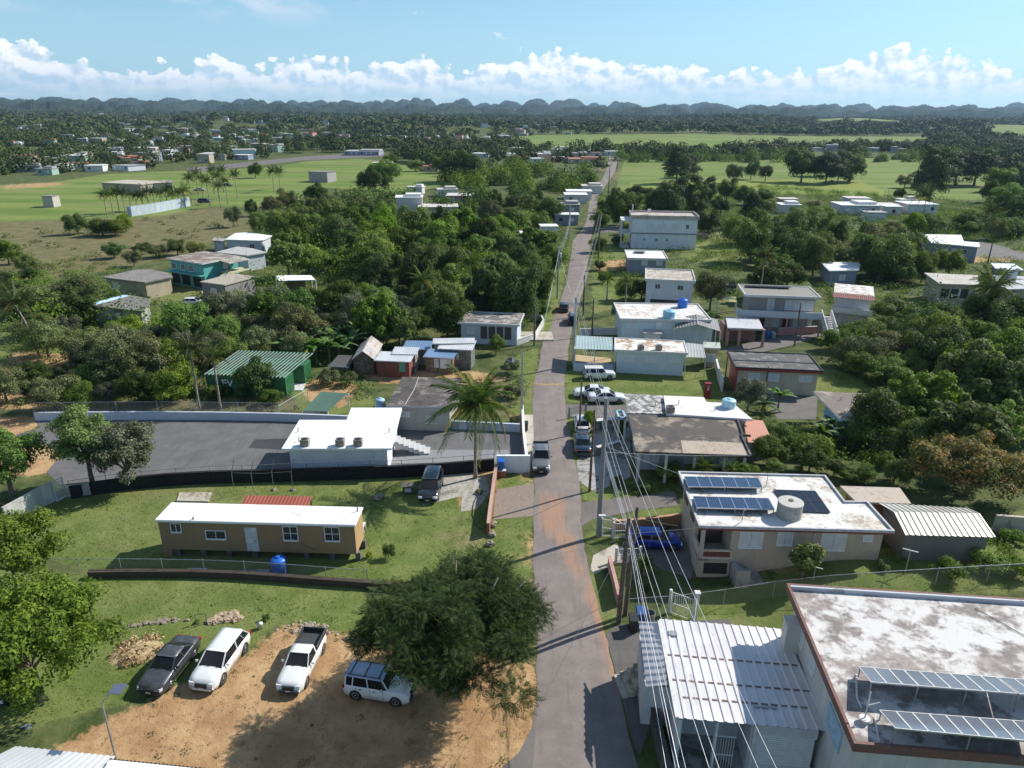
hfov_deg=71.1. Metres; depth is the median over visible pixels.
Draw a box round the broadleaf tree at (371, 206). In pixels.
[358,200,376,215]
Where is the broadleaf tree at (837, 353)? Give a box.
[830,341,850,365]
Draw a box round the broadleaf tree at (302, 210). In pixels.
[295,207,312,221]
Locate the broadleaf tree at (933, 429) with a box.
[910,415,959,437]
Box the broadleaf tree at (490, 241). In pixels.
[465,234,496,253]
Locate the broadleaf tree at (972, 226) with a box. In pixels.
[959,221,984,234]
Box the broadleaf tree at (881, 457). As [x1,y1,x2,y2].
[872,450,895,467]
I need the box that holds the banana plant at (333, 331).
[317,327,343,353]
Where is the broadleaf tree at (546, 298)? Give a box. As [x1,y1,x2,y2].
[537,294,548,300]
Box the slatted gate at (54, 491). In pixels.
[51,477,66,501]
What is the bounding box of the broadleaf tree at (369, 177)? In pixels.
[355,166,382,191]
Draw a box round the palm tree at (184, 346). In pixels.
[163,325,214,409]
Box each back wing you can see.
[625,394,665,439]
[664,396,752,432]
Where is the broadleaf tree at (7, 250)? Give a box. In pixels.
[0,239,23,264]
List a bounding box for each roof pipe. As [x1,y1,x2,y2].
[855,674,861,707]
[874,717,880,742]
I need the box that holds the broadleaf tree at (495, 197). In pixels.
[484,188,502,205]
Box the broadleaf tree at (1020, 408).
[1015,405,1023,425]
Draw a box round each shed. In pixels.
[0,746,114,767]
[105,758,200,767]
[352,336,382,374]
[374,351,413,377]
[391,347,419,371]
[423,349,457,373]
[696,231,708,239]
[880,503,995,561]
[991,262,1023,275]
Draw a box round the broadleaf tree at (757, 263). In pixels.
[752,252,778,269]
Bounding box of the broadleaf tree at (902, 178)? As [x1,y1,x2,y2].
[894,174,913,187]
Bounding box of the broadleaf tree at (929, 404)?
[893,390,964,421]
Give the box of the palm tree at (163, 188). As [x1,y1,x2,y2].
[158,181,173,200]
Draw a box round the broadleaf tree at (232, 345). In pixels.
[211,336,252,368]
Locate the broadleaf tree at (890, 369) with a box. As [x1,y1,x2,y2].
[864,356,915,383]
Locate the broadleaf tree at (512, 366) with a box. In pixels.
[504,361,519,373]
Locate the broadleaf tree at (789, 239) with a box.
[775,226,820,263]
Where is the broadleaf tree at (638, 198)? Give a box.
[628,191,644,204]
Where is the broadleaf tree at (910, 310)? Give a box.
[893,305,923,318]
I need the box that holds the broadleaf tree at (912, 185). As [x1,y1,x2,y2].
[910,181,926,193]
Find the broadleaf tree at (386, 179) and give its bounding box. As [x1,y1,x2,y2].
[378,171,392,190]
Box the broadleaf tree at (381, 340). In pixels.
[372,332,398,344]
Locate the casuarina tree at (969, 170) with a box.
[950,150,982,185]
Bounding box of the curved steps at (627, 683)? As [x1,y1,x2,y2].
[614,663,638,698]
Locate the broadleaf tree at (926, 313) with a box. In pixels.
[897,305,951,331]
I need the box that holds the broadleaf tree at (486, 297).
[482,292,505,311]
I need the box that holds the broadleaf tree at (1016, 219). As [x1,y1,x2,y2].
[998,216,1023,226]
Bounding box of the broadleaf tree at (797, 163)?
[783,148,823,181]
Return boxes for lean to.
[241,495,311,505]
[328,355,353,375]
[403,340,432,364]
[684,343,705,376]
[743,420,768,459]
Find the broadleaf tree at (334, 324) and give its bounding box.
[331,321,348,334]
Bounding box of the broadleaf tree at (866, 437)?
[841,410,901,451]
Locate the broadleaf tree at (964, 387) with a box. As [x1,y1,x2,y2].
[935,369,983,401]
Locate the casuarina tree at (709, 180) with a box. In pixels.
[701,176,718,203]
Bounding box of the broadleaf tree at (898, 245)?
[860,231,919,280]
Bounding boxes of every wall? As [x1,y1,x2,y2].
[1,481,55,515]
[34,411,519,431]
[69,458,493,498]
[87,568,409,590]
[126,197,189,215]
[486,463,497,535]
[497,455,529,472]
[516,315,543,344]
[522,405,527,454]
[579,328,616,334]
[595,417,617,430]
[596,440,620,455]
[607,556,618,605]
[615,513,681,530]
[650,707,672,767]
[715,359,723,391]
[777,326,817,335]
[991,514,1023,532]
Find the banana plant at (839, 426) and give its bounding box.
[826,420,858,448]
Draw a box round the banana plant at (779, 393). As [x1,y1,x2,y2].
[766,386,797,408]
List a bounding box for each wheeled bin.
[498,458,503,469]
[524,421,527,430]
[627,613,638,631]
[636,606,647,621]
[765,331,770,338]
[770,331,776,338]
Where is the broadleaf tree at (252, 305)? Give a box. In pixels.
[246,291,277,321]
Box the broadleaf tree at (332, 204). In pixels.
[316,198,346,216]
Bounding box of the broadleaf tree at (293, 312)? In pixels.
[259,302,330,333]
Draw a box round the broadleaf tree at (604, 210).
[598,208,610,215]
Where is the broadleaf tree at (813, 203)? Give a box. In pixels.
[805,200,821,208]
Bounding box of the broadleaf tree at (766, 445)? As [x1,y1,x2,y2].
[752,434,789,464]
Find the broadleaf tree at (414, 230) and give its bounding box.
[410,225,430,238]
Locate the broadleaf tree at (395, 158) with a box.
[382,153,402,162]
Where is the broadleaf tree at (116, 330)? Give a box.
[97,322,139,344]
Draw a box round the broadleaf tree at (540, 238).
[518,226,558,248]
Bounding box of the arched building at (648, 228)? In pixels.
[619,204,699,249]
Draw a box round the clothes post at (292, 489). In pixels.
[290,459,295,491]
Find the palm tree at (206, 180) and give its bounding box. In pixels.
[199,174,212,205]
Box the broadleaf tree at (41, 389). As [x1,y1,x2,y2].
[25,373,88,410]
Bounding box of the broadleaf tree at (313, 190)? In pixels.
[302,181,328,198]
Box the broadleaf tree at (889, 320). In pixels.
[876,314,903,330]
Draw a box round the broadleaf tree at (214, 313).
[192,297,219,316]
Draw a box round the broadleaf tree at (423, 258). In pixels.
[397,239,442,284]
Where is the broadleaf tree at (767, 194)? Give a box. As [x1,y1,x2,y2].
[758,188,775,199]
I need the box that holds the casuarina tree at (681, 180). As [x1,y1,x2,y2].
[673,175,687,196]
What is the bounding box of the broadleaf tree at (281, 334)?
[258,326,294,351]
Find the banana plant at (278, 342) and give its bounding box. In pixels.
[269,338,291,356]
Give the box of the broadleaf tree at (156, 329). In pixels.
[136,324,169,338]
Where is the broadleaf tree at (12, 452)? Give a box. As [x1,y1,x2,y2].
[0,427,48,500]
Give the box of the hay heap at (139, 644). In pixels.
[108,638,162,665]
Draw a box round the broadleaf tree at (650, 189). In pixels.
[644,187,655,199]
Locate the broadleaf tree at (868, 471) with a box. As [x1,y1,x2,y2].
[854,464,876,483]
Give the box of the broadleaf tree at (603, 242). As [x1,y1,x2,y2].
[588,236,607,250]
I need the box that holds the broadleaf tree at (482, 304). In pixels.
[471,294,491,311]
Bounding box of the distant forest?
[0,109,1023,138]
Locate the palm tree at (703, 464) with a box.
[689,454,719,471]
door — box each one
[244,527,259,550]
[399,362,405,371]
[440,359,445,368]
[446,359,451,367]
[656,322,661,329]
[759,318,764,327]
[782,319,789,326]
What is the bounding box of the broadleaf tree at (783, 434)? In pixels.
[766,422,799,447]
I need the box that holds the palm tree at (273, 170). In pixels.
[263,164,278,191]
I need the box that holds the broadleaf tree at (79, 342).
[62,330,114,363]
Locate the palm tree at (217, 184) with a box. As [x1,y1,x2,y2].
[209,178,222,207]
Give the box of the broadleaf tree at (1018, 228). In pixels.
[1012,224,1023,237]
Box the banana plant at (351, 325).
[346,320,362,345]
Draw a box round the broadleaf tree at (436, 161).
[431,156,445,170]
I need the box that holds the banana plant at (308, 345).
[287,335,324,358]
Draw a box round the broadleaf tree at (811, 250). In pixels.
[794,233,834,274]
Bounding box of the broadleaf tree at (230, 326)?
[200,312,240,342]
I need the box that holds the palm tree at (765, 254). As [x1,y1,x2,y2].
[752,240,778,284]
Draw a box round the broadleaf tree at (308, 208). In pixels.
[290,204,313,212]
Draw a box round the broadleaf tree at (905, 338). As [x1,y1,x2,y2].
[900,331,943,357]
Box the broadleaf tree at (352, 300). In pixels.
[336,290,367,335]
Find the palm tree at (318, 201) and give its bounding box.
[309,194,327,213]
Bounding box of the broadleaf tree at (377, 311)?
[350,291,400,339]
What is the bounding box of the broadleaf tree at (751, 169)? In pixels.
[744,160,760,179]
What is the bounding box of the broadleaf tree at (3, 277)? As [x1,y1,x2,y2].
[0,270,19,283]
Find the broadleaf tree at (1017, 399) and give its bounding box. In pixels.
[983,386,1023,411]
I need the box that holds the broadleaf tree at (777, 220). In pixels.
[765,216,781,228]
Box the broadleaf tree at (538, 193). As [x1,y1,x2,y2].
[528,189,543,199]
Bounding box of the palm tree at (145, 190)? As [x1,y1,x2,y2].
[136,182,154,203]
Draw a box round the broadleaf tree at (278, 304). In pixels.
[265,301,306,332]
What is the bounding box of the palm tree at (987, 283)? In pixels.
[961,262,1023,305]
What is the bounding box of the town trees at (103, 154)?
[0,111,923,174]
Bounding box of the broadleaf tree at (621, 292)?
[612,277,637,300]
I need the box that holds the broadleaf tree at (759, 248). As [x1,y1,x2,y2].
[746,244,782,257]
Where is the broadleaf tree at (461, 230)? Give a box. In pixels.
[454,225,473,244]
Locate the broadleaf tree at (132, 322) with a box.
[103,313,150,334]
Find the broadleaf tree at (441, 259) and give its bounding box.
[429,243,448,274]
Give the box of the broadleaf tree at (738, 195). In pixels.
[730,185,758,204]
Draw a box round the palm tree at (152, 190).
[146,186,159,202]
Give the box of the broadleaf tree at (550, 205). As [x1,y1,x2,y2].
[530,195,567,219]
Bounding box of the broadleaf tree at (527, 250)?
[505,236,545,263]
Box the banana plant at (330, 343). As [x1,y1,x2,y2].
[315,336,349,363]
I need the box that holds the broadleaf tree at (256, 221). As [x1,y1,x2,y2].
[248,211,266,232]
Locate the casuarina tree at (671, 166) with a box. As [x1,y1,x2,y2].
[661,143,695,183]
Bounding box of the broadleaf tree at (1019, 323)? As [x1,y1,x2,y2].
[1003,316,1023,343]
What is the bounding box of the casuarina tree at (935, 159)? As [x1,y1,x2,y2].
[909,143,958,201]
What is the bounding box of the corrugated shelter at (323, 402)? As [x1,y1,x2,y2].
[302,392,349,413]
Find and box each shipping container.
[205,368,294,396]
[243,358,311,382]
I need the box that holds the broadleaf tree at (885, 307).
[869,293,916,319]
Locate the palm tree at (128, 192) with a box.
[123,188,133,205]
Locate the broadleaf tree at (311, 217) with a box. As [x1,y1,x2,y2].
[302,212,320,228]
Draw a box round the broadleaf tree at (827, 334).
[821,328,856,347]
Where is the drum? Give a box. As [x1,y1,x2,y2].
[646,609,655,621]
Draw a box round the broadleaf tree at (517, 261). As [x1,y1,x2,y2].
[503,254,521,266]
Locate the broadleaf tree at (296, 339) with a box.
[279,331,317,360]
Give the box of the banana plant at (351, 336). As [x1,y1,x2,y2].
[339,327,368,354]
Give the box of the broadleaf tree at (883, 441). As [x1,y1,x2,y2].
[859,423,902,455]
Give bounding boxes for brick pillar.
[497,468,505,477]
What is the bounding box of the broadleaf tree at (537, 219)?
[529,210,550,228]
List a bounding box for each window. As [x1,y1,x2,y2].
[113,283,119,289]
[169,523,181,532]
[205,530,226,540]
[282,526,298,541]
[300,453,313,463]
[324,526,340,541]
[332,453,344,463]
[363,453,375,463]
[400,411,409,416]
[434,359,438,367]
[467,327,473,333]
[624,355,635,362]
[628,322,637,328]
[644,322,653,328]
[644,454,658,462]
[646,355,657,362]
[658,223,665,228]
[664,322,671,328]
[669,355,680,362]
[677,285,683,290]
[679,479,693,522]
[684,456,699,463]
[705,354,715,361]
[719,457,735,465]
[738,531,763,548]
[748,373,759,379]
[764,317,779,326]
[766,298,774,310]
[768,373,779,381]
[776,532,793,546]
[784,300,800,309]
[792,319,807,326]
[796,319,811,326]
[798,300,813,310]
[798,629,804,649]
[799,375,811,382]
[807,651,815,677]
[820,533,847,551]
[837,298,847,305]
[839,275,845,280]
[855,300,865,307]
[862,534,873,541]
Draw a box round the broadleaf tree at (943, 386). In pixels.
[886,369,971,417]
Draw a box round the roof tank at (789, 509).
[776,495,803,521]
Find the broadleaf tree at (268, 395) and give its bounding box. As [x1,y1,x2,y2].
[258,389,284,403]
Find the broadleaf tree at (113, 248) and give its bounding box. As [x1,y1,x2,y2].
[100,241,126,257]
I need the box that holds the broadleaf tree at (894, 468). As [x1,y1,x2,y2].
[882,458,915,486]
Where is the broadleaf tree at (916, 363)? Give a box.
[886,347,932,374]
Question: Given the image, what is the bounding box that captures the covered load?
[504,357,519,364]
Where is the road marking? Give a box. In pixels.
[534,384,563,384]
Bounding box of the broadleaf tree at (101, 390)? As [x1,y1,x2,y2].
[89,379,124,403]
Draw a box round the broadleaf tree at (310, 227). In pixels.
[304,226,319,243]
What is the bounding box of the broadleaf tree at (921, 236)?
[884,229,928,245]
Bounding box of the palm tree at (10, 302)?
[0,280,40,358]
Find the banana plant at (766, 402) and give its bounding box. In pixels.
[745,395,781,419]
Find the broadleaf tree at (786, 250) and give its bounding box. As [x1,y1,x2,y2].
[777,244,798,258]
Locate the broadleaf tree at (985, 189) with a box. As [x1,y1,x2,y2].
[979,179,1003,199]
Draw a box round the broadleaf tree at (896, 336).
[878,327,921,352]
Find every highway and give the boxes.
[186,154,383,171]
[976,241,1023,259]
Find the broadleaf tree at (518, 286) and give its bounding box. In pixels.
[492,259,544,320]
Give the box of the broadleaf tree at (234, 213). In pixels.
[223,205,242,226]
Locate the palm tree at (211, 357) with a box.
[195,337,229,409]
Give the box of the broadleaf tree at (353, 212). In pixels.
[337,200,373,229]
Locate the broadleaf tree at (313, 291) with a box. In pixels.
[308,287,326,309]
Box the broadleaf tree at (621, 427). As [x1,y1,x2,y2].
[616,416,628,439]
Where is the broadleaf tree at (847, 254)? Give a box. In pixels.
[827,245,853,261]
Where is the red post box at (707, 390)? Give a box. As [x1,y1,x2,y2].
[703,382,711,397]
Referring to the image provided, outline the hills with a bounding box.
[0,96,1023,117]
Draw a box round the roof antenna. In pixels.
[859,691,879,724]
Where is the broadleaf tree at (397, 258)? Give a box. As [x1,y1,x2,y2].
[384,252,404,273]
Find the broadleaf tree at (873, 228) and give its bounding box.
[864,221,896,238]
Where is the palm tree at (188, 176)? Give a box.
[180,170,196,203]
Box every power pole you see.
[520,353,522,419]
[533,306,535,345]
[556,247,561,297]
[566,203,573,238]
[572,297,576,365]
[579,380,581,425]
[582,275,584,315]
[588,409,594,491]
[591,298,593,335]
[595,213,600,258]
[596,397,607,537]
[599,514,630,624]
[622,506,638,616]
[723,356,727,388]
[793,303,800,346]
[986,242,992,265]
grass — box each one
[0,471,530,726]
[511,348,1023,619]
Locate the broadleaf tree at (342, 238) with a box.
[331,228,357,255]
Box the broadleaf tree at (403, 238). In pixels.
[383,227,424,254]
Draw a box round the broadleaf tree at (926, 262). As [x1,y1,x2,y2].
[909,249,940,282]
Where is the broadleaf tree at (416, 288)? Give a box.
[412,276,436,292]
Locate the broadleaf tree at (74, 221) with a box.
[60,213,86,233]
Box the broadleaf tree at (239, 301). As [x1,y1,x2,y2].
[231,293,252,318]
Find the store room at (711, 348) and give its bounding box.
[703,340,720,366]
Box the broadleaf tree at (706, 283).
[693,269,736,310]
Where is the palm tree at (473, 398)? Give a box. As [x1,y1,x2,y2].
[424,362,517,478]
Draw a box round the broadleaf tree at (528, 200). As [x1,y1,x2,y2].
[517,194,538,216]
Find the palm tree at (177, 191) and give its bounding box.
[171,185,185,198]
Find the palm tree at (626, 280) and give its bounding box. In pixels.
[617,272,634,302]
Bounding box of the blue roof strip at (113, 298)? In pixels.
[96,295,128,303]
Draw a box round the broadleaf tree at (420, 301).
[412,290,432,307]
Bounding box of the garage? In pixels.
[718,317,765,346]
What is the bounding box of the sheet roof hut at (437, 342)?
[433,338,474,348]
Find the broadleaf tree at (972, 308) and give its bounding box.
[959,289,1002,323]
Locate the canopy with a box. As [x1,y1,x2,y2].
[275,275,316,291]
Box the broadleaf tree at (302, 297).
[269,286,316,329]
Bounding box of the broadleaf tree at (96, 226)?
[83,217,112,235]
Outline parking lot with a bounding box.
[16,420,523,484]
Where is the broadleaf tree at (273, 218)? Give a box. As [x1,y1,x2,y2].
[264,207,297,235]
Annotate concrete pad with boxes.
[293,383,305,390]
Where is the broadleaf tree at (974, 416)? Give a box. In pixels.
[929,400,1020,448]
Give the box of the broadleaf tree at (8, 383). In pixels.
[0,364,29,402]
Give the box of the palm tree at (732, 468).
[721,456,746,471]
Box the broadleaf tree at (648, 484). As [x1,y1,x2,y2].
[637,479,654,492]
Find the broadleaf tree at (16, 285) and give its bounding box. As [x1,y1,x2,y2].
[1,282,25,290]
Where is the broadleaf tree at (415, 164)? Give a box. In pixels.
[406,160,424,170]
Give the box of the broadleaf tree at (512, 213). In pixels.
[502,208,526,228]
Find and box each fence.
[31,401,278,411]
[37,558,367,578]
[67,454,490,483]
[278,389,308,412]
[568,403,586,418]
[628,575,828,612]
[826,563,1023,587]
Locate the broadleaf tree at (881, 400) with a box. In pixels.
[847,386,905,425]
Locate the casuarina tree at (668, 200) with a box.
[651,180,686,210]
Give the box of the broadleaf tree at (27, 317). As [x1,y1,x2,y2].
[8,312,57,334]
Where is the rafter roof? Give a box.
[204,350,312,377]
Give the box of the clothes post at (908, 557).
[903,548,917,573]
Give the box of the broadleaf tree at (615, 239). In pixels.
[610,235,623,243]
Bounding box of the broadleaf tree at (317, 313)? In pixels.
[311,303,329,316]
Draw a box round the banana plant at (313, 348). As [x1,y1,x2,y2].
[299,338,332,364]
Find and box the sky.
[0,0,1023,108]
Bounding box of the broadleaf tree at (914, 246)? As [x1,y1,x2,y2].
[896,241,917,275]
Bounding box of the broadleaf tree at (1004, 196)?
[984,190,1020,213]
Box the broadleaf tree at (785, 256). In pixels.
[772,254,791,264]
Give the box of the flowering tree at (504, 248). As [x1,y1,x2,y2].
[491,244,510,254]
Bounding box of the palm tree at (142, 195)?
[134,188,148,204]
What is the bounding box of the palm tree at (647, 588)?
[640,582,654,595]
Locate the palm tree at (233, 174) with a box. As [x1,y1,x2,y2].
[228,167,240,197]
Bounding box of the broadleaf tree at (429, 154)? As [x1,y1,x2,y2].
[421,152,435,163]
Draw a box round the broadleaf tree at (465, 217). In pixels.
[439,206,478,237]
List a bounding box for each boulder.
[372,493,384,500]
[485,539,494,546]
[487,531,495,537]
[491,520,496,527]
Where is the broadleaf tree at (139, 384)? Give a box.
[112,368,158,404]
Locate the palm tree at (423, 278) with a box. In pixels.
[407,263,438,306]
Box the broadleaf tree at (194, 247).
[184,241,206,252]
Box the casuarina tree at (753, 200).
[738,191,765,216]
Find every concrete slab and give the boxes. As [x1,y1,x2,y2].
[176,492,211,501]
[238,569,270,571]
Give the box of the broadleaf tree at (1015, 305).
[988,291,1023,323]
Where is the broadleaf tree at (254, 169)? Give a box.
[247,162,262,177]
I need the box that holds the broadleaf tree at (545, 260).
[528,254,552,278]
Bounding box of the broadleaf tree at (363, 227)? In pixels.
[355,219,383,234]
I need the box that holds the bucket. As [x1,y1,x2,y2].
[257,621,262,629]
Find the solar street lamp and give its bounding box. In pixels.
[101,683,127,759]
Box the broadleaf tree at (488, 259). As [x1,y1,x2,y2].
[471,251,515,275]
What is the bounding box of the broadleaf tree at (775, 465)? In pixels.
[764,457,786,472]
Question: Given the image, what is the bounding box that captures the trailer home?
[155,502,366,560]
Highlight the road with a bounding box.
[532,156,637,767]
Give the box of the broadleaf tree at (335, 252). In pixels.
[318,246,349,269]
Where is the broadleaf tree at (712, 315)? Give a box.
[707,312,717,318]
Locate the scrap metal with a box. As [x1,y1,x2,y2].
[19,724,31,728]
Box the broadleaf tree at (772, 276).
[746,259,787,285]
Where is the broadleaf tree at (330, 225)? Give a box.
[309,211,359,251]
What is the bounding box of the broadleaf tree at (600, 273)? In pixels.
[598,270,607,282]
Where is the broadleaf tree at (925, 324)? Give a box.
[907,310,962,333]
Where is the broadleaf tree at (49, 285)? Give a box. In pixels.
[18,282,61,306]
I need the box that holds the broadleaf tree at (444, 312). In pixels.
[423,287,473,337]
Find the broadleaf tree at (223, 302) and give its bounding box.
[202,290,240,316]
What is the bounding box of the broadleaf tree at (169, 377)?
[150,362,199,401]
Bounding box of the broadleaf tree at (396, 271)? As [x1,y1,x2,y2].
[386,265,416,290]
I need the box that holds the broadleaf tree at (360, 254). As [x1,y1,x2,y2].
[343,239,391,274]
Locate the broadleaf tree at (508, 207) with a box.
[502,206,517,212]
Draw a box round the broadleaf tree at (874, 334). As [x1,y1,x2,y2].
[861,325,902,340]
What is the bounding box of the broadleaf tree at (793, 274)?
[775,255,810,285]
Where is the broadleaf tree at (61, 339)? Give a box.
[45,326,99,362]
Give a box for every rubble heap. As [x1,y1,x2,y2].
[127,617,189,627]
[206,609,244,624]
[275,620,338,635]
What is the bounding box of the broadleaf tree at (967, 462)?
[903,430,1023,505]
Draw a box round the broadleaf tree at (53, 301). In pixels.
[35,293,84,320]
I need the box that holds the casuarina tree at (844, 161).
[828,149,853,182]
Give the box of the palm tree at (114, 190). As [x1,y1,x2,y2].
[106,183,120,212]
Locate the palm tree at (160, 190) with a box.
[153,187,163,201]
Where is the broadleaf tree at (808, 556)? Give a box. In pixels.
[788,542,826,579]
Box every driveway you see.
[422,473,489,511]
[493,483,533,519]
[502,707,535,767]
[565,404,626,419]
[577,420,629,492]
[581,492,679,525]
[590,544,636,573]
[600,226,622,232]
[605,619,731,754]
[642,529,692,578]
[723,327,823,351]
[765,394,816,418]
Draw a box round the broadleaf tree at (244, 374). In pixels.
[230,354,279,397]
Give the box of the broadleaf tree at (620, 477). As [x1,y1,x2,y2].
[609,475,626,486]
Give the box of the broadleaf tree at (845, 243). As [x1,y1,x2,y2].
[842,241,851,247]
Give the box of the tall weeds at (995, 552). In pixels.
[886,533,1023,566]
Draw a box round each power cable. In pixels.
[541,542,623,702]
[573,216,708,766]
[574,228,718,766]
[578,223,757,767]
[579,217,775,766]
[605,453,678,767]
[605,459,665,765]
[606,452,685,767]
[606,459,675,767]
[607,452,702,455]
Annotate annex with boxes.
[840,486,910,515]
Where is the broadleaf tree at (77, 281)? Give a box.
[44,274,108,298]
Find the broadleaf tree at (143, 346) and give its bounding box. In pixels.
[112,336,179,372]
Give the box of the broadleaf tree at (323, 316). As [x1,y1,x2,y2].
[311,311,337,327]
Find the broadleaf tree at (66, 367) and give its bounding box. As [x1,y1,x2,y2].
[52,360,81,379]
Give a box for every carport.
[573,335,614,370]
[673,314,720,351]
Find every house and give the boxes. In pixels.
[16,163,41,171]
[34,166,58,174]
[41,195,60,206]
[43,139,56,144]
[46,163,74,170]
[61,154,87,161]
[66,162,88,168]
[77,137,88,143]
[83,164,108,171]
[89,138,106,143]
[90,295,150,323]
[102,269,172,298]
[112,164,145,170]
[115,155,137,159]
[120,156,141,161]
[130,160,149,166]
[134,151,162,160]
[138,147,158,150]
[159,149,177,153]
[165,251,250,293]
[179,145,193,152]
[196,153,214,162]
[200,273,255,297]
[213,137,223,140]
[214,154,226,159]
[232,149,255,157]
[234,154,253,159]
[248,143,266,150]
[267,143,285,151]
[272,137,282,140]
[281,133,293,137]
[282,408,401,467]
[303,132,316,136]
[344,149,383,155]
[386,377,462,430]
[395,192,422,212]
[406,184,425,193]
[418,203,457,213]
[420,164,439,171]
[436,186,457,196]
[437,340,476,369]
[446,193,470,203]
[454,135,463,139]
[457,311,523,345]
[472,152,488,157]
[480,124,487,127]
[515,129,525,133]
[529,158,543,163]
[537,152,550,161]
[539,224,558,244]
[551,156,566,161]
[554,212,578,224]
[560,200,580,212]
[563,192,587,203]
[565,189,592,199]
[567,156,600,163]
[571,151,587,156]
[580,182,602,193]
[590,152,602,156]
[604,150,620,155]
[613,302,711,343]
[614,337,687,375]
[624,249,667,274]
[628,414,751,482]
[637,619,824,767]
[645,268,695,302]
[678,471,894,588]
[726,350,823,395]
[736,284,838,343]
[775,200,801,213]
[776,197,798,201]
[811,147,823,150]
[813,391,906,442]
[820,262,859,284]
[825,144,838,151]
[830,200,880,214]
[831,283,874,325]
[841,196,871,201]
[861,210,887,221]
[868,147,879,151]
[877,202,899,210]
[880,205,902,215]
[890,146,898,152]
[894,196,917,200]
[895,201,939,213]
[922,273,978,307]
[923,234,979,262]
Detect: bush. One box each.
[204,383,231,397]
[262,613,270,619]
[318,368,339,386]
[339,371,357,386]
[366,551,372,558]
[381,542,395,557]
[501,384,525,397]
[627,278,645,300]
[655,460,682,477]
[738,463,759,472]
[794,432,835,457]
[797,424,835,441]
[876,558,890,570]
[924,555,969,580]
[964,547,1012,574]
[998,553,1023,577]
[999,528,1023,542]
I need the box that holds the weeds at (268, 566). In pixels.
[50,475,526,713]
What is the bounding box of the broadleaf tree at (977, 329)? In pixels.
[963,318,1003,342]
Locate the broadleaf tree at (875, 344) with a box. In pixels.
[837,333,890,370]
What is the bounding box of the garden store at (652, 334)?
[643,330,661,338]
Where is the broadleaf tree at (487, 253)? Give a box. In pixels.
[477,251,497,257]
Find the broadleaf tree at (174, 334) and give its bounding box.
[170,329,202,341]
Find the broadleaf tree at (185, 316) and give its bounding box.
[158,300,210,338]
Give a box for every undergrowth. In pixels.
[0,207,577,411]
[590,183,1023,486]
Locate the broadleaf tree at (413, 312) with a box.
[394,301,417,319]
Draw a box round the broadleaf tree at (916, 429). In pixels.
[888,416,934,462]
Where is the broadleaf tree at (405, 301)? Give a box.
[396,294,417,308]
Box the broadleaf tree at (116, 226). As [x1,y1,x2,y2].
[103,219,130,235]
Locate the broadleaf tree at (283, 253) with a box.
[267,239,305,274]
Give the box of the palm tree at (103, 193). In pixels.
[95,187,112,217]
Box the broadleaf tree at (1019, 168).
[1007,163,1023,175]
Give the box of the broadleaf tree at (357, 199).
[347,197,363,205]
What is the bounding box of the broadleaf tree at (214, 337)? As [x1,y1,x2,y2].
[187,331,228,365]
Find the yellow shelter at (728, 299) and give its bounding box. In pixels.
[716,296,736,314]
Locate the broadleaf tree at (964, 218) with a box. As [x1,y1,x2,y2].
[952,211,978,226]
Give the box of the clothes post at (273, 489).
[271,460,276,490]
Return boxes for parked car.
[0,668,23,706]
[137,634,200,695]
[180,297,203,304]
[188,627,250,691]
[197,198,211,202]
[276,626,326,693]
[342,659,416,706]
[417,465,443,501]
[530,441,551,473]
[558,302,569,311]
[567,312,578,324]
[572,414,590,432]
[572,433,591,454]
[573,384,610,398]
[583,365,615,380]
[587,389,624,403]
[629,525,682,551]
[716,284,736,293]
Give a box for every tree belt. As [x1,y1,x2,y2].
[296,182,537,214]
[436,152,598,195]
[610,143,1002,162]
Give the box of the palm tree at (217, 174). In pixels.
[208,169,222,197]
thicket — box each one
[0,201,533,351]
[714,203,1023,372]
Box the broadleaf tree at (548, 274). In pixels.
[518,257,555,297]
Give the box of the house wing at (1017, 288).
[989,275,1023,304]
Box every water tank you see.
[270,555,287,573]
[375,397,384,407]
[663,309,675,318]
[677,297,687,307]
[721,397,735,409]
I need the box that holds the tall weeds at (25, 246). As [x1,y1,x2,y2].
[1,215,249,277]
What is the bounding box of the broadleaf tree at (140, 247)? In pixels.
[130,242,150,254]
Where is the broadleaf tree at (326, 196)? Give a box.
[318,192,343,205]
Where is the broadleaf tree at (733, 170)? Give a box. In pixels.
[725,164,745,177]
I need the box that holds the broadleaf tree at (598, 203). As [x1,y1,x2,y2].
[596,199,608,209]
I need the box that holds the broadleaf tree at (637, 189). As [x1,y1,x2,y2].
[625,184,649,195]
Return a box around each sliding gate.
[601,517,614,537]
[612,522,631,539]
[614,546,642,561]
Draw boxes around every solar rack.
[684,476,762,492]
[693,496,774,513]
[745,285,790,288]
[773,489,830,512]
[858,666,1016,710]
[878,710,1023,749]
[998,677,1023,711]
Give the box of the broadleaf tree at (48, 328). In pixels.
[11,317,66,357]
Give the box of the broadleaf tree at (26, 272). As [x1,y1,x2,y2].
[16,267,43,279]
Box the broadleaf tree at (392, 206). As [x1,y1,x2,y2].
[372,201,396,220]
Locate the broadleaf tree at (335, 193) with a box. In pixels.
[334,189,352,200]
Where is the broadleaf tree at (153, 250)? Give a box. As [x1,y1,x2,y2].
[144,244,168,257]
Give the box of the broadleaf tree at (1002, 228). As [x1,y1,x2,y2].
[981,216,1009,239]
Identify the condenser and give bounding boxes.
[299,437,309,446]
[335,437,344,446]
[353,437,362,446]
[637,344,643,349]
[655,344,661,350]
[666,405,674,412]
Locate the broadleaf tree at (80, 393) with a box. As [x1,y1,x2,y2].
[60,380,96,407]

